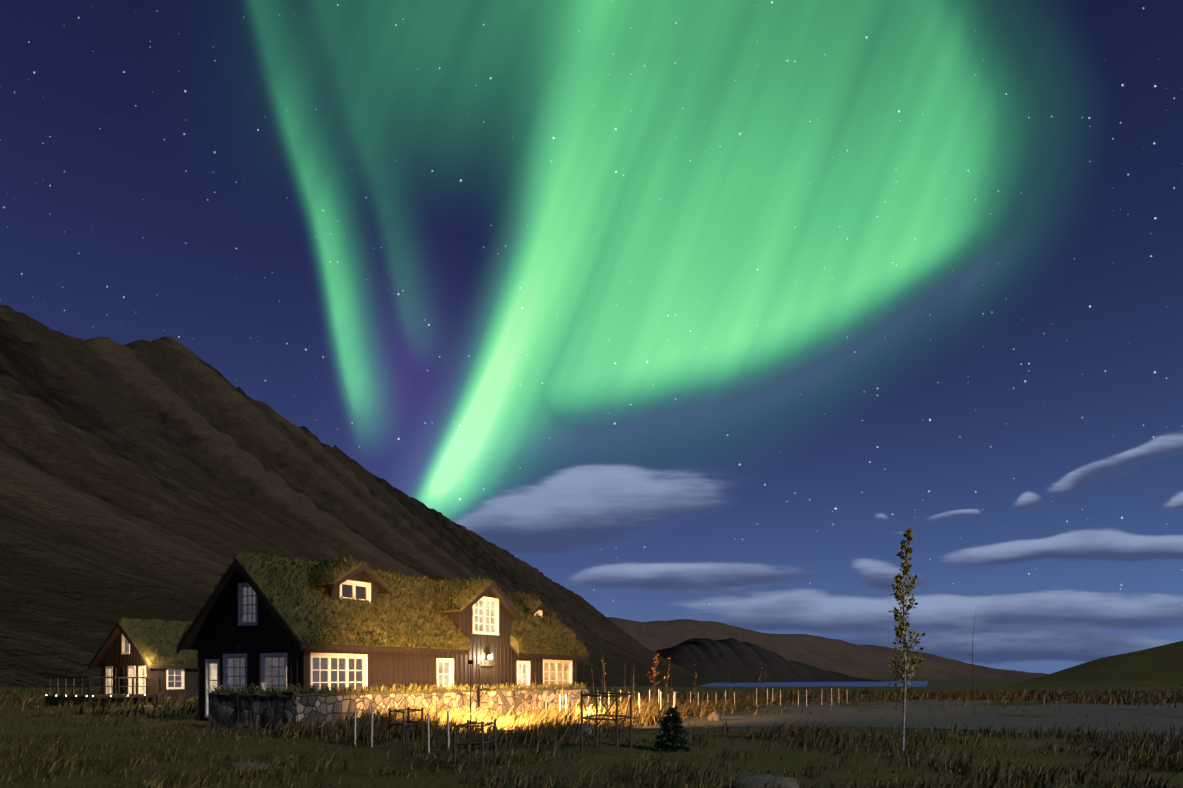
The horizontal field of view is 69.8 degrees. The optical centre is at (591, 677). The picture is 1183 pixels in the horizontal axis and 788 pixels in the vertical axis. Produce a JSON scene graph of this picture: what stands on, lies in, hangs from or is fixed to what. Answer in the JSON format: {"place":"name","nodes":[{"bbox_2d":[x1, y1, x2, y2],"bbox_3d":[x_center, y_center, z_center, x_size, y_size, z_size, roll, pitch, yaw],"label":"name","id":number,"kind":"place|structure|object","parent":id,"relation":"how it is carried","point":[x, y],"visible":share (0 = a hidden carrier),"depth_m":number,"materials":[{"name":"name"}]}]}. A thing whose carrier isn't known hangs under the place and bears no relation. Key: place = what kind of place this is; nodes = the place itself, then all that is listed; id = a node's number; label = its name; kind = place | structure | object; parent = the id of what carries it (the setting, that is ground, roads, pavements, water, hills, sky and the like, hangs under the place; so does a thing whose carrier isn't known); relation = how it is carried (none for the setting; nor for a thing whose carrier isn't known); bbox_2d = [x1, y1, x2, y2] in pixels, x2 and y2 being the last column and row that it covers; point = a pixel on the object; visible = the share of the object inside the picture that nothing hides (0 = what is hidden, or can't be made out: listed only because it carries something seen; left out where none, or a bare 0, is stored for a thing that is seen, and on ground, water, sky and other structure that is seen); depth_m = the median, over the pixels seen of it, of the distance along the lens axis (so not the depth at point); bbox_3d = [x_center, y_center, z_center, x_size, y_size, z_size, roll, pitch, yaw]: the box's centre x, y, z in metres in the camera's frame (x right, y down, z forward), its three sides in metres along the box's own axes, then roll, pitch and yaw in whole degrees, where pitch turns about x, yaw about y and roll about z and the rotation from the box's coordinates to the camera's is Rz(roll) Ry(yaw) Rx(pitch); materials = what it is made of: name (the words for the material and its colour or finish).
{"place":"outdoors","nodes":[
{"label":"outdoors","id":0,"kind":"place"},
{"bbox_2d":[0,305,714,687],"bbox_3d":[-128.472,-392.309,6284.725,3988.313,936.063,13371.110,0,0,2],"label":"mountain","id":1,"kind":"structure","parent":0,"point":[162,479],"depth_m":1452.18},
{"bbox_2d":[0,641,1182,787],"bbox_3d":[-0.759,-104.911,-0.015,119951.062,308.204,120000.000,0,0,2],"label":"ground","id":2,"kind":"structure","parent":0,"point":[1149,670],"depth_m":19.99,"materials":[{"name":"green plant"}]},
{"bbox_2d":[45,618,197,705],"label":"house","id":3,"kind":"structure","parent":2,"relation":"on","point":[120,660],"depth_m":51.83,"materials":[{"name":"brown wood"}]},
{"bbox_2d":[87,617,197,667],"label":"grass roof","id":4,"kind":"structure","parent":3,"relation":"attached to","point":[182,662],"depth_m":52.06,"materials":[{"name":"green plant"}]},
{"bbox_2d":[177,552,588,720],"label":"house","id":5,"kind":"structure","parent":2,"relation":"on","point":[243,613],"depth_m":31.27,"materials":[{"name":"black wood"}]},
{"bbox_2d":[173,549,591,658],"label":"grass roof","id":6,"kind":"structure","parent":5,"relation":"attached to","point":[338,612],"depth_m":33.09,"materials":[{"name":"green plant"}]},
{"bbox_2d":[207,687,587,729],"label":"garden stone wall","id":7,"kind":"structure","parent":2,"relation":"on","point":[275,709],"depth_m":27.57,"materials":[{"name":"grey stone"}]},
{"bbox_2d":[205,681,586,694],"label":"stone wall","id":8,"kind":"structure","parent":7,"relation":"on","point":[352,687],"depth_m":29.02,"materials":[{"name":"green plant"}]},
{"bbox_2d":[468,660,473,737],"bbox_3d":[-3.286,0.625,23.095,0.140,2.210,0.132,0,0,2],"label":"lamp post","id":9,"kind":"object","parent":2,"relation":"on","point":[470,662],"visible":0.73,"depth_m":23.05,"materials":[{"name":"black metal"}]},
{"bbox_2d":[389,688,631,769],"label":"wooden frames","id":10,"kind":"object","parent":2,"relation":"on","point":[482,726],"visible":0.79,"depth_m":18.99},
{"bbox_2d":[226,710,797,787],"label":"rocks","id":11,"kind":"object","parent":2,"relation":"on","point":[759,781],"visible":0.6,"depth_m":14.01,"materials":[{"name":"grey stone"}]},
{"bbox_2d":[354,688,847,752],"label":"fence posts","id":12,"kind":"object","parent":2,"relation":"on","point":[674,699],"visible":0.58,"depth_m":31.66,"materials":[{"name":"wood"}]},
{"bbox_2d":[232,529,1005,779],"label":"tree trunks","id":13,"kind":"object","parent":2,"relation":"on","point":[904,702],"visible":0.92,"depth_m":20.07,"materials":[{"name":"brown wood"}]},
{"bbox_2d":[599,635,659,691],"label":"tree leaves","id":14,"kind":"object","parent":13,"relation":"on","point":[652,667],"visible":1,"depth_m":42.55,"materials":[{"name":"orange plant"}]},
{"bbox_2d":[652,706,693,751],"bbox_3d":[1.849,1.164,19.449,0.984,1.065,0.934,0,0,2],"label":"small conifer tree","id":15,"kind":"object","parent":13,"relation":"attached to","point":[678,743],"visible":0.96,"depth_m":19.30,"materials":[{"name":"green plant"}]},
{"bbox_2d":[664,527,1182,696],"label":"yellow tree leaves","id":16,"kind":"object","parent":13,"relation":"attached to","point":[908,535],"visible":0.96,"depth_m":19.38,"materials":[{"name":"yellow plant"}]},
{"bbox_2d":[0,0,1182,673],"label":"sky","id":17,"kind":"structure","parent":0,"point":[679,309],"materials":[{"name":"blue"}]},
{"bbox_2d":[654,638,893,681],"bbox_3d":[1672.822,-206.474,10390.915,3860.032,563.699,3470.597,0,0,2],"label":"shadowed hills","id":18,"kind":"structure","parent":0,"point":[711,659],"depth_m":9572.03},
{"bbox_2d":[701,681,927,686],"bbox_3d":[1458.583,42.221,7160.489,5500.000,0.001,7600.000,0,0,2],"label":"fjord water","id":19,"kind":"structure","parent":0,"point":[898,683],"depth_m":5440.55,"materials":[{"name":"blue liquid"}]},
{"bbox_2d":[608,617,1047,680],"bbox_3d":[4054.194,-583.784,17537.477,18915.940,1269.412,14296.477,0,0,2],"label":"hills","id":20,"kind":"structure","parent":0,"point":[853,660],"depth_m":16180.55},
{"bbox_2d":[605,700,1182,739],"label":"gravel road","id":21,"kind":"structure","parent":0,"point":[921,713],"depth_m":32.66,"materials":[{"name":"grey gravel"}]}
]}

